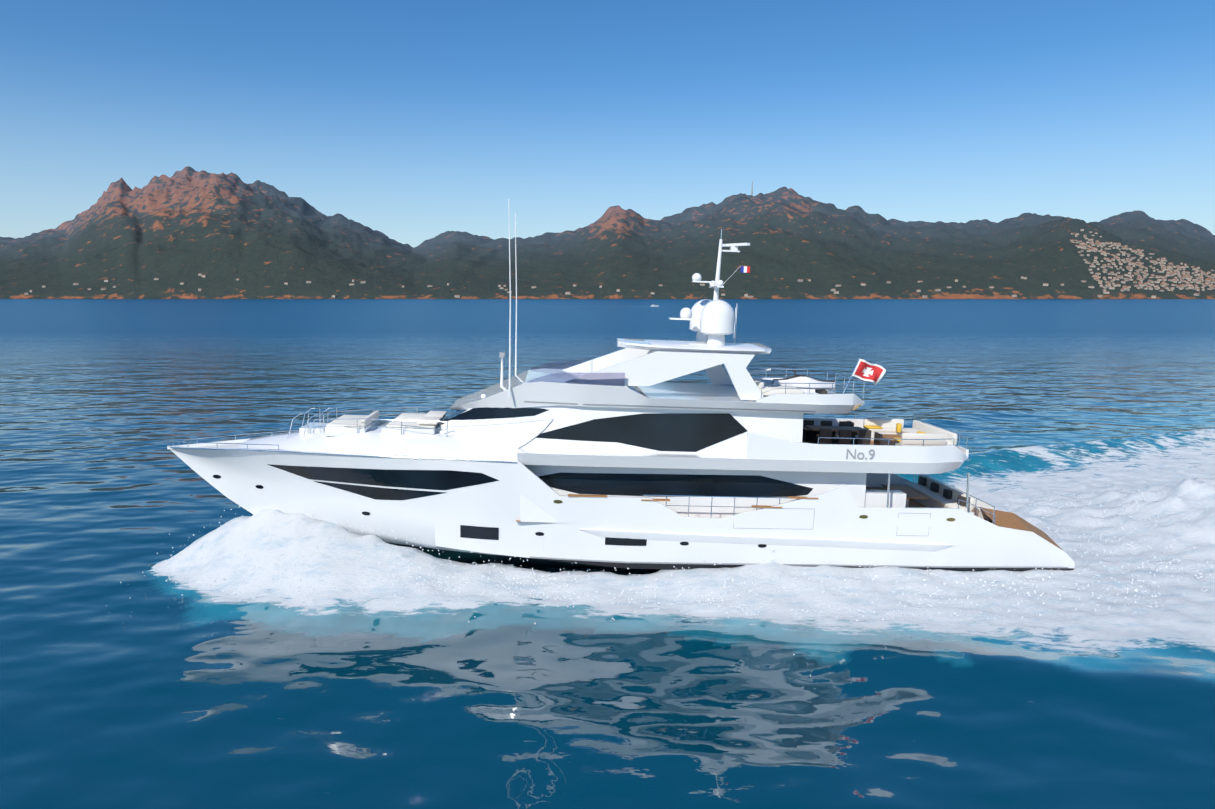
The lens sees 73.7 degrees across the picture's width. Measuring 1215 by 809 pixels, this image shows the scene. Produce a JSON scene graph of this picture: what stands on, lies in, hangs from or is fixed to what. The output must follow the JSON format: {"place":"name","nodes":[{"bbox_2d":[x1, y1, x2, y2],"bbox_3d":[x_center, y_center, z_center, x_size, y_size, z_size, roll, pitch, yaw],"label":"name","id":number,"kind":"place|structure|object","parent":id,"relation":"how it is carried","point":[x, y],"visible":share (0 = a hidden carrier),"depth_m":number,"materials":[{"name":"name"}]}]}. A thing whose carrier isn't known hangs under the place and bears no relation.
{"place":"outdoors","nodes":[
{"label":"outdoors","id":0,"kind":"place"},
{"bbox_2d":[0,299,1214,808],"bbox_3d":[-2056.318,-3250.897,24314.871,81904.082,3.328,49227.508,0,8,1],"label":"sea","id":1,"kind":"structure","parent":0,"point":[154,689],"depth_m":30.98,"materials":[{"name":"liquid"}]},
{"bbox_2d":[167,212,1074,570],"bbox_3d":[0.591,-0.379,36.655,39.700,16.300,8.249,2,8,-4],"label":"yacht","id":2,"kind":"object","parent":1,"relation":"on","point":[629,456],"visible":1,"depth_m":34.02,"materials":[{"name":"white"}]},
{"bbox_2d":[106,482,1214,623],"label":"spray droplets","id":3,"kind":"object","parent":1,"relation":"on","point":[676,568],"visible":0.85,"depth_m":32.84,"materials":[{"name":"white liquid"}]},
{"bbox_2d":[0,166,1214,298],"bbox_3d":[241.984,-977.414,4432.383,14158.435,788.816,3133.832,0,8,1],"label":"mountains","id":4,"kind":"structure","parent":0,"point":[223,232],"depth_m":3518.97,"materials":[{"name":"green plant"}]},
{"bbox_2d":[24,229,1214,297],"bbox_3d":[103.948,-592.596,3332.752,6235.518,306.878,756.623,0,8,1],"label":"village houses","id":5,"kind":"structure","parent":4,"relation":"on","point":[1169,269],"depth_m":3172.45,"materials":[{"name":"beige"}]},
{"bbox_2d":[0,0,1214,247],"label":"sky","id":6,"kind":"structure","parent":0,"point":[413,122],"materials":[{"name":"blue"}]}
]}

